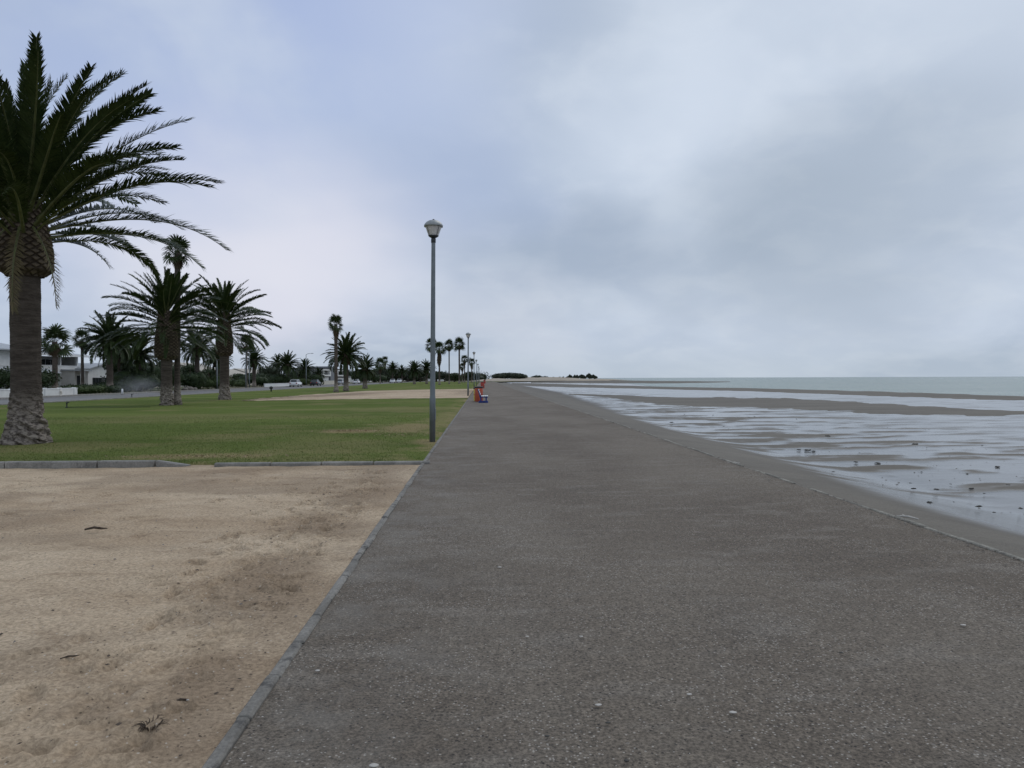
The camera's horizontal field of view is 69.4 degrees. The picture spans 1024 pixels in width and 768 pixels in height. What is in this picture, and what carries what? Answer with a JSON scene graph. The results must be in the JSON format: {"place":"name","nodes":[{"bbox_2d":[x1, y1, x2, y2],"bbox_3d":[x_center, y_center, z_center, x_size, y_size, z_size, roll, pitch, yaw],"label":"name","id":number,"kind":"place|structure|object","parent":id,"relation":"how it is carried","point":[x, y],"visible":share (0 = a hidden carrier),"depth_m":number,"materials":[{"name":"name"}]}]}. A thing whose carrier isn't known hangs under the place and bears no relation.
{"place":"outdoors","nodes":[
{"label":"outdoors","id":0,"kind":"place"},
{"bbox_2d":[2,382,378,397],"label":"pavement","id":1,"kind":"structure","parent":0,"point":[158,391],"depth_m":94.33,"materials":[{"name":"concrete"}]},
{"bbox_2d":[0,381,418,403],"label":"road","id":2,"kind":"structure","parent":0,"point":[6,401],"depth_m":79.65,"materials":[{"name":"grey asphalt"}]},
{"bbox_2d":[0,381,428,404],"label":"road kerb","id":3,"kind":"structure","parent":2,"relation":"on","point":[173,391],"depth_m":79.36,"materials":[{"name":"concrete"}]},
{"bbox_2d":[289,380,301,386],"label":"car","id":4,"kind":"object","parent":2,"relation":"on","point":[295,382],"visible":1,"depth_m":151.39,"materials":[{"name":"white paint"}]},
{"bbox_2d":[310,379,320,385],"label":"car","id":5,"kind":"object","parent":2,"relation":"on","point":[313,382],"visible":1,"depth_m":169.61,"materials":[{"name":"paint"}]},
{"bbox_2d":[375,357,386,382],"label":"fan palm","id":6,"kind":"object","parent":2,"relation":"on","point":[381,367],"visible":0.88,"depth_m":245.52,"materials":[{"name":"green plant"}]},
{"bbox_2d":[386,362,399,378],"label":"date palm","id":7,"kind":"object","parent":2,"relation":"on","point":[391,367],"visible":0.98,"depth_m":311.76,"materials":[{"name":"green plant"}]},
{"bbox_2d":[396,364,407,381],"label":"date palm","id":8,"kind":"object","parent":2,"relation":"on","point":[401,372],"visible":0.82,"depth_m":330.33,"materials":[{"name":"green plant"}]},
{"bbox_2d":[0,464,419,767],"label":"sand","id":9,"kind":"structure","parent":0,"point":[159,676],"depth_m":5.63,"materials":[{"name":"beige sand"}]},
{"bbox_2d":[84,526,107,529],"bbox_3d":[-4.417,1.529,7.849,0.221,0.039,0.064,0,0,-2],"label":"twig","id":10,"kind":"object","parent":9,"relation":"on","point":[94,527],"visible":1,"depth_m":7.84,"materials":[{"name":"brown wood"}]},
{"bbox_2d":[132,714,168,732],"bbox_3d":[-1.641,1.559,3.380,0.156,0.044,0.158,0,1,35],"label":"weed tuft","id":11,"kind":"object","parent":9,"relation":"on","point":[145,727],"visible":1,"depth_m":3.37,"materials":[{"name":"green plant"}]},
{"bbox_2d":[1,474,389,693],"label":"sand pebbles","id":12,"kind":"object","parent":9,"relation":"on","point":[171,550],"visible":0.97,"depth_m":7.25,"materials":[{"name":"grey stone"}]},
{"bbox_2d":[0,460,429,468],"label":"kerb","id":13,"kind":"structure","parent":9,"relation":"on","point":[84,464],"depth_m":13.59,"materials":[{"name":"concrete"}]},
{"bbox_2d":[83,381,383,393],"bbox_3d":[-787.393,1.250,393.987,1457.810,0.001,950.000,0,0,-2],"label":"garden ground","id":14,"kind":"structure","parent":0,"point":[155,389],"depth_m":128.45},
{"bbox_2d":[0,366,61,388],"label":"bush","id":15,"kind":"object","parent":14,"relation":"on","point":[48,377],"visible":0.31,"depth_m":75.44,"materials":[{"name":"green plant"}]},
{"bbox_2d":[0,387,77,397],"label":"garden wall","id":16,"kind":"structure","parent":14,"relation":"on","point":[47,391],"depth_m":74.34,"materials":[{"name":"white paint"}]},
{"bbox_2d":[0,343,88,389],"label":"house","id":17,"kind":"structure","parent":14,"relation":"on","point":[71,362],"depth_m":104.77,"materials":[{"name":"paint"}]},
{"bbox_2d":[42,359,51,364],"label":"window","id":18,"kind":"structure","parent":17,"relation":"in","point":[44,361],"depth_m":106.36,"materials":[{"name":"black glass"}]},
{"bbox_2d":[41,323,74,387],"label":"fan palm","id":19,"kind":"object","parent":14,"relation":"on","point":[53,349],"visible":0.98,"depth_m":79.42,"materials":[{"name":"green plant"}]},
{"bbox_2d":[49,383,93,392],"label":"shrub","id":20,"kind":"object","parent":14,"relation":"on","point":[60,386],"visible":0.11,"depth_m":84.68,"materials":[{"name":"green plant"}]},
{"bbox_2d":[61,369,91,385],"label":"house","id":21,"kind":"structure","parent":14,"relation":"on","point":[71,376],"depth_m":104.91,"materials":[{"name":"paint"}]},
{"bbox_2d":[72,329,90,384],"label":"fan palm","id":22,"kind":"object","parent":14,"relation":"on","point":[82,345],"visible":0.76,"depth_m":96.00,"materials":[{"name":"green plant"}]},
{"bbox_2d":[61,384,108,393],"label":"shrub","id":23,"kind":"object","parent":14,"relation":"on","point":[91,389],"visible":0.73,"depth_m":82.03,"materials":[{"name":"green plant"}]},
{"bbox_2d":[75,363,105,384],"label":"house","id":24,"kind":"structure","parent":14,"relation":"on","point":[96,372],"depth_m":110.92,"materials":[{"name":"paint"}]},
{"bbox_2d":[92,378,101,384],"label":"window","id":25,"kind":"structure","parent":24,"relation":"in","point":[95,380],"depth_m":111.15,"materials":[{"name":"black glass"}]},
{"bbox_2d":[76,310,141,392],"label":"date palm","id":26,"kind":"object","parent":14,"relation":"on","point":[106,347],"visible":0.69,"depth_m":90.63,"materials":[{"name":"green plant"}]},
{"bbox_2d":[100,385,126,392],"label":"shrub","id":27,"kind":"object","parent":14,"relation":"on","point":[114,389],"visible":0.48,"depth_m":87.92,"materials":[{"name":"green plant"}]},
{"bbox_2d":[94,379,139,391],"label":"shrub","id":28,"kind":"object","parent":14,"relation":"on","point":[129,386],"visible":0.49,"depth_m":94.57,"materials":[{"name":"green plant"}]},
{"bbox_2d":[95,324,145,391],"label":"date palm","id":29,"kind":"object","parent":14,"relation":"on","point":[118,361],"visible":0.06,"depth_m":97.74,"materials":[{"name":"green plant"}]},
{"bbox_2d":[102,361,146,390],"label":"leafy tree","id":30,"kind":"object","parent":14,"relation":"on","point":[124,367],"visible":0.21,"depth_m":103.24,"materials":[{"name":"green plant"}]},
{"bbox_2d":[100,367,160,391],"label":"shrub","id":31,"kind":"object","parent":14,"relation":"on","point":[150,380],"visible":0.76,"depth_m":97.72,"materials":[{"name":"green plant"}]},
{"bbox_2d":[118,331,160,390],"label":"date palm","id":32,"kind":"object","parent":14,"relation":"on","point":[140,359],"visible":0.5,"depth_m":98.58,"materials":[{"name":"green plant"}]},
{"bbox_2d":[133,362,190,390],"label":"shrub","id":33,"kind":"object","parent":14,"relation":"on","point":[182,377],"visible":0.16,"depth_m":107.64,"materials":[{"name":"green plant"}]},
{"bbox_2d":[157,362,211,386],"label":"house","id":34,"kind":"structure","parent":14,"relation":"on","point":[201,367],"depth_m":160.32,"materials":[{"name":"white paint"}]},
{"bbox_2d":[173,369,208,389],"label":"shrub","id":35,"kind":"object","parent":14,"relation":"on","point":[198,380],"visible":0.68,"depth_m":111.55,"materials":[{"name":"green plant"}]},
{"bbox_2d":[180,363,207,376],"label":"leafy tree","id":36,"kind":"object","parent":14,"relation":"on","point":[190,368],"visible":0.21,"depth_m":124.87,"materials":[{"name":"green plant"}]},
{"bbox_2d":[180,329,217,373],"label":"date palm","id":37,"kind":"object","parent":14,"relation":"on","point":[195,360],"visible":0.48,"depth_m":113.77,"materials":[{"name":"green plant"}]},
{"bbox_2d":[182,373,219,388],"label":"shrub","id":38,"kind":"object","parent":14,"relation":"on","point":[211,381],"visible":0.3,"depth_m":120.68,"materials":[{"name":"green plant"}]},
{"bbox_2d":[204,368,219,376],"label":"leafy tree","id":39,"kind":"object","parent":14,"relation":"on","point":[209,371],"visible":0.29,"depth_m":136.46,"materials":[{"name":"green plant"}]},
{"bbox_2d":[200,346,233,388],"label":"date palm","id":40,"kind":"object","parent":14,"relation":"on","point":[214,364],"visible":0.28,"depth_m":122.15,"materials":[{"name":"green plant"}]},
{"bbox_2d":[216,359,218,388],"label":"lamp post","id":41,"kind":"object","parent":14,"relation":"on","point":[217,376],"visible":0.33,"depth_m":118.74,"materials":[{"name":"metal"}]},
{"bbox_2d":[229,377,246,386],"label":"shrub","id":42,"kind":"object","parent":14,"relation":"on","point":[236,382],"visible":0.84,"depth_m":134.85,"materials":[{"name":"green plant"}]},
{"bbox_2d":[229,369,251,384],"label":"house","id":43,"kind":"structure","parent":14,"relation":"on","point":[232,371],"depth_m":188.53,"materials":[{"name":"white paint"}]},
{"bbox_2d":[229,373,251,378],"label":"leafy tree","id":44,"kind":"object","parent":14,"relation":"on","point":[235,375],"visible":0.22,"depth_m":153.77,"materials":[{"name":"green plant"}]},
{"bbox_2d":[234,368,256,373],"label":"house","id":45,"kind":"structure","parent":14,"relation":"on","point":[241,370],"depth_m":197.20,"materials":[{"name":"white paint"}]},
{"bbox_2d":[238,334,254,387],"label":"fan palm","id":46,"kind":"object","parent":14,"relation":"on","point":[245,347],"visible":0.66,"depth_m":137.76,"materials":[{"name":"green plant"}]},
{"bbox_2d":[245,350,249,387],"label":"lamp post","id":47,"kind":"object","parent":14,"relation":"on","point":[245,370],"visible":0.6,"depth_m":133.12,"materials":[{"name":"metal"}]},
{"bbox_2d":[233,371,272,386],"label":"shrub","id":48,"kind":"object","parent":14,"relation":"on","point":[262,379],"visible":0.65,"depth_m":150.50,"materials":[{"name":"green plant"}]},
{"bbox_2d":[241,347,268,386],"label":"date palm","id":49,"kind":"object","parent":14,"relation":"on","point":[255,358],"visible":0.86,"depth_m":145.44,"materials":[{"name":"green plant"}]},
{"bbox_2d":[257,365,282,375],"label":"leafy tree","id":50,"kind":"object","parent":14,"relation":"on","point":[268,370],"visible":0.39,"depth_m":171.65,"materials":[{"name":"green plant"}]},
{"bbox_2d":[267,353,284,370],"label":"date palm","id":51,"kind":"object","parent":14,"relation":"on","point":[276,361],"visible":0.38,"depth_m":179.85,"materials":[{"name":"green plant"}]},
{"bbox_2d":[264,383,288,386],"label":"garden wall","id":52,"kind":"structure","parent":14,"relation":"on","point":[275,384],"depth_m":153.28,"materials":[{"name":"white paint"}]},
{"bbox_2d":[268,373,292,382],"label":"shrub","id":53,"kind":"object","parent":14,"relation":"on","point":[280,378],"visible":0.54,"depth_m":165.22,"materials":[{"name":"green plant"}]},
{"bbox_2d":[271,350,302,382],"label":"date palm","id":54,"kind":"object","parent":14,"relation":"on","point":[288,365],"visible":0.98,"depth_m":166.09,"materials":[{"name":"green plant"}]},
{"bbox_2d":[289,370,309,378],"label":"leafy tree","id":55,"kind":"object","parent":14,"relation":"on","point":[291,374],"visible":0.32,"depth_m":191.77,"materials":[{"name":"green plant"}]},
{"bbox_2d":[293,377,310,384],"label":"shrub","id":56,"kind":"object","parent":14,"relation":"on","point":[302,380],"visible":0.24,"depth_m":181.06,"materials":[{"name":"green plant"}]},
{"bbox_2d":[294,358,314,384],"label":"date palm","id":57,"kind":"object","parent":14,"relation":"on","point":[302,370],"visible":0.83,"depth_m":183.20,"materials":[{"name":"green plant"}]},
{"bbox_2d":[283,366,349,382],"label":"house","id":58,"kind":"structure","parent":14,"relation":"on","point":[329,374],"depth_m":260.18,"materials":[{"name":"white paint"}]},
{"bbox_2d":[307,372,325,384],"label":"shrub","id":59,"kind":"object","parent":14,"relation":"on","point":[315,376],"visible":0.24,"depth_m":196.79,"materials":[{"name":"green plant"}]},
{"bbox_2d":[311,367,325,378],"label":"date palm","id":60,"kind":"object","parent":14,"relation":"on","point":[318,370],"visible":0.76,"depth_m":198.28,"materials":[{"name":"green plant"}]},
{"bbox_2d":[321,380,333,384],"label":"garden wall","id":61,"kind":"structure","parent":14,"relation":"on","point":[326,382],"depth_m":210.82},
{"bbox_2d":[348,371,369,382],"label":"leafy tree","id":62,"kind":"object","parent":14,"relation":"on","point":[349,374],"visible":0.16,"depth_m":274.24,"materials":[{"name":"green plant"}]},
{"bbox_2d":[360,374,389,382],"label":"shrub","id":63,"kind":"object","parent":14,"relation":"on","point":[384,378],"visible":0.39,"depth_m":290.74,"materials":[{"name":"green plant"}]},
{"bbox_2d":[373,369,388,382],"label":"leafy tree","id":64,"kind":"object","parent":14,"relation":"on","point":[382,373],"visible":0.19,"depth_m":299.43,"materials":[{"name":"green plant"}]},
{"bbox_2d":[385,368,400,381],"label":"leafy tree","id":65,"kind":"object","parent":14,"relation":"on","point":[395,376],"visible":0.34,"depth_m":330.86,"materials":[{"name":"green plant"}]},
{"bbox_2d":[445,370,489,380],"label":"wood","id":66,"kind":"object","parent":14,"relation":"on","point":[481,377],"visible":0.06,"depth_m":543.91,"materials":[{"name":"green plant"}]},
{"bbox_2d":[0,382,479,464],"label":"lawn","id":67,"kind":"structure","parent":0,"point":[195,406],"depth_m":25.46,"materials":[{"name":"green plant"}]},
{"bbox_2d":[0,31,233,444],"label":"date palm","id":68,"kind":"object","parent":67,"relation":"on","point":[37,164],"visible":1,"depth_m":17.83,"materials":[{"name":"green plant"}]},
{"bbox_2d":[93,266,231,404],"bbox_3d":[-21.025,-2.873,44.734,7.583,8.390,7.224,0,1,30],"label":"date palm","id":69,"kind":"object","parent":67,"relation":"on","point":[167,291],"visible":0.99,"depth_m":44.26,"materials":[{"name":"green plant"}]},
{"bbox_2d":[161,233,190,404],"bbox_3d":[-20.666,-3.923,45.419,1.878,10.476,2.233,0,0,-2],"label":"fan palm","id":70,"kind":"object","parent":67,"relation":"on","point":[177,259],"visible":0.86,"depth_m":45.37,"materials":[{"name":"green plant"}]},
{"bbox_2d":[180,274,281,399],"bbox_3d":[-21.737,-3.504,56.507,7.624,9.472,7.863,-1,1,-38],"label":"date palm","id":71,"kind":"object","parent":67,"relation":"on","point":[224,352],"visible":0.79,"depth_m":56.10,"materials":[{"name":"green plant"}]},
{"bbox_2d":[80,429,446,457],"bbox_3d":[-4.991,1.412,18.238,4.564,0.025,8.905,0,0,21],"label":"dry straw","id":72,"kind":"object","parent":67,"relation":"on","point":[286,454],"visible":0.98,"depth_m":15.10,"materials":[{"name":"beige plant"}]},
{"bbox_2d":[328,314,342,391],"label":"fan palm","id":73,"kind":"object","parent":67,"relation":"on","point":[334,327],"visible":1,"depth_m":85.99,"materials":[{"name":"green plant"}]},
{"bbox_2d":[319,332,367,390],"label":"date palm","id":74,"kind":"object","parent":67,"relation":"on","point":[347,356],"visible":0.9,"depth_m":91.88,"materials":[{"name":"green plant"}]},
{"bbox_2d":[242,389,473,400],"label":"sand strip","id":75,"kind":"object","parent":67,"relation":"on","point":[439,393],"visible":0.98,"depth_m":67.27,"materials":[{"name":"beige sand"}]},
{"bbox_2d":[351,353,380,388],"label":"date palm","id":76,"kind":"object","parent":67,"relation":"on","point":[365,372],"visible":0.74,"depth_m":117.45,"materials":[{"name":"green plant"}]},
{"bbox_2d":[403,360,424,383],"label":"date palm","id":77,"kind":"object","parent":67,"relation":"on","point":[413,369],"visible":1,"depth_m":205.16,"materials":[{"name":"green plant"}]},
{"bbox_2d":[418,359,436,383],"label":"date palm","id":78,"kind":"object","parent":67,"relation":"on","point":[426,366],"visible":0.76,"depth_m":214.26,"materials":[{"name":"green plant"}]},
{"bbox_2d":[425,338,435,351],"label":"fan palm","id":79,"kind":"object","parent":67,"relation":"on","point":[427,342],"visible":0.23,"depth_m":206.22,"materials":[{"name":"green plant"}]},
{"bbox_2d":[424,219,442,441],"bbox_3d":[-1.994,-1.323,18.653,0.480,5.667,0.480,0,0,-2],"label":"street lamp","id":80,"kind":"object","parent":67,"relation":"on","point":[433,227],"visible":0.97,"depth_m":18.60,"materials":[{"name":"metal"}]},
{"bbox_2d":[435,341,445,384],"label":"fan palm","id":81,"kind":"object","parent":67,"relation":"on","point":[439,353],"visible":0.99,"depth_m":181.66,"materials":[{"name":"green plant"}]},
{"bbox_2d":[436,372,450,381],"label":"leafy tree","id":82,"kind":"object","parent":67,"relation":"on","point":[443,375],"visible":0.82,"depth_m":331.36,"materials":[{"name":"green plant"}]},
{"bbox_2d":[444,339,453,383],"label":"fan palm","id":83,"kind":"object","parent":67,"relation":"on","point":[449,348],"visible":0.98,"depth_m":211.47,"materials":[{"name":"green plant"}]},
{"bbox_2d":[448,373,460,381],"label":"leafy tree","id":84,"kind":"object","parent":67,"relation":"on","point":[454,376],"visible":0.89,"depth_m":311.75,"materials":[{"name":"green plant"}]},
{"bbox_2d":[453,336,465,383],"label":"fan palm","id":85,"kind":"object","parent":67,"relation":"on","point":[460,346],"visible":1,"depth_m":225.29,"materials":[{"name":"green plant"}]},
{"bbox_2d":[461,355,467,382],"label":"fan palm","id":86,"kind":"object","parent":67,"relation":"on","point":[464,361],"visible":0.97,"depth_m":273.94,"materials":[{"name":"green plant"}]},
{"bbox_2d":[466,332,470,395],"bbox_3d":[-3.832,-1.677,64.615,0.480,5.667,0.480,0,0,-2],"label":"street lamp","id":87,"kind":"object","parent":67,"relation":"on","point":[468,334],"visible":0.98,"depth_m":64.57,"materials":[{"name":"metal"}]},
{"bbox_2d":[469,357,475,382],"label":"fan palm","id":88,"kind":"object","parent":67,"relation":"on","point":[472,364],"visible":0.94,"depth_m":272.39,"materials":[{"name":"green plant"}]},
{"bbox_2d":[429,380,511,381],"bbox_3d":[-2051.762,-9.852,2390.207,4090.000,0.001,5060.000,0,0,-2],"label":"ground","id":89,"kind":"structure","parent":0,"point":[478,381],"depth_m":406.79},
{"bbox_2d":[202,385,477,767],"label":"path edging","id":90,"kind":"object","parent":89,"relation":"on","point":[227,743],"visible":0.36,"depth_m":4.25,"materials":[{"name":"concrete"}]},
{"bbox_2d":[409,370,429,381],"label":"leafy tree","id":91,"kind":"object","parent":89,"relation":"on","point":[420,376],"visible":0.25,"depth_m":354.31,"materials":[{"name":"green plant"}]},
{"bbox_2d":[475,378,534,380],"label":"dune","id":92,"kind":"structure","parent":0,"point":[496,379],"depth_m":474.86,"materials":[{"name":"beige sand"}]},
{"bbox_2d":[490,372,527,378],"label":"thicket","id":93,"kind":"object","parent":92,"relation":"on","point":[512,375],"visible":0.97,"depth_m":515.23,"materials":[{"name":"green plant"}]},
{"bbox_2d":[0,0,1023,378],"label":"sky","id":94,"kind":"structure","parent":0,"point":[615,188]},
{"bbox_2d":[515,377,609,380],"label":"dune","id":95,"kind":"structure","parent":0,"point":[552,379],"depth_m":495.48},
{"bbox_2d":[220,382,1023,767],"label":"path","id":96,"kind":"structure","parent":0,"point":[548,506],"depth_m":4.74,"materials":[{"name":"grey asphalt"}]},
{"bbox_2d":[474,386,482,401],"bbox_3d":[-2.277,0.683,50.809,0.610,1.040,0.604,0,0,-2],"label":"litter bin","id":97,"kind":"object","parent":96,"relation":"on","point":[477,396],"visible":0.91,"depth_m":50.57,"materials":[{"name":"metal"}]},
{"bbox_2d":[478,389,487,402],"bbox_3d":[-1.931,0.782,48.810,0.700,0.870,1.760,0,0,-2],"label":"bench","id":98,"kind":"object","parent":96,"relation":"on","point":[483,396],"visible":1,"depth_m":48.00,"materials":[{"name":"blue paint"}]},
{"bbox_2d":[267,459,967,763],"bbox_3d":[1.454,1.520,8.438,5.704,0.005,11.934,0,0,-2],"label":"dark grit","id":99,"kind":"object","parent":96,"relation":"on","point":[660,574],"visible":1,"depth_m":4.44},
{"bbox_2d":[245,463,1013,767],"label":"shell grit","id":100,"kind":"object","parent":96,"relation":"on","point":[671,678],"visible":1,"depth_m":4.08,"materials":[{"name":"white gravel"}]},
{"bbox_2d":[618,424,1023,567],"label":"edge gravel","id":101,"kind":"structure","parent":96,"relation":"on","point":[835,499],"depth_m":9.45,"materials":[{"name":"grey gravel"}]},
{"bbox_2d":[531,380,728,382],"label":"sandbar","id":102,"kind":"structure","parent":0,"point":[617,381],"depth_m":375.46,"materials":[{"name":"sand"}]},
{"bbox_2d":[492,381,1023,557],"bbox_3d":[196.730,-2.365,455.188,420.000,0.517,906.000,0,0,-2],"label":"beach","id":103,"kind":"structure","parent":0,"point":[766,440],"depth_m":22.46,"materials":[{"name":"grey sand"}]},
{"bbox_2d":[518,390,1023,560],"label":"seawall edge","id":104,"kind":"object","parent":103,"relation":"on","point":[953,536],"visible":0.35,"depth_m":8.43,"materials":[{"name":"concrete"}]},
{"bbox_2d":[512,383,1023,399],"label":"sandbar","id":105,"kind":"structure","parent":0,"point":[933,395],"depth_m":107.46,"materials":[{"name":"sand"}]},
{"bbox_2d":[570,394,1023,415],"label":"sandbar","id":106,"kind":"structure","parent":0,"point":[801,404],"depth_m":55.34,"materials":[{"name":"brown sand"}]},
{"bbox_2d":[581,376,1023,395],"bbox_3d":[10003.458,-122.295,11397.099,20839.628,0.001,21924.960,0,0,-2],"label":"sea","id":107,"kind":"structure","parent":0,"point":[1005,386],"depth_m":228.02,"materials":[{"name":"liquid"}]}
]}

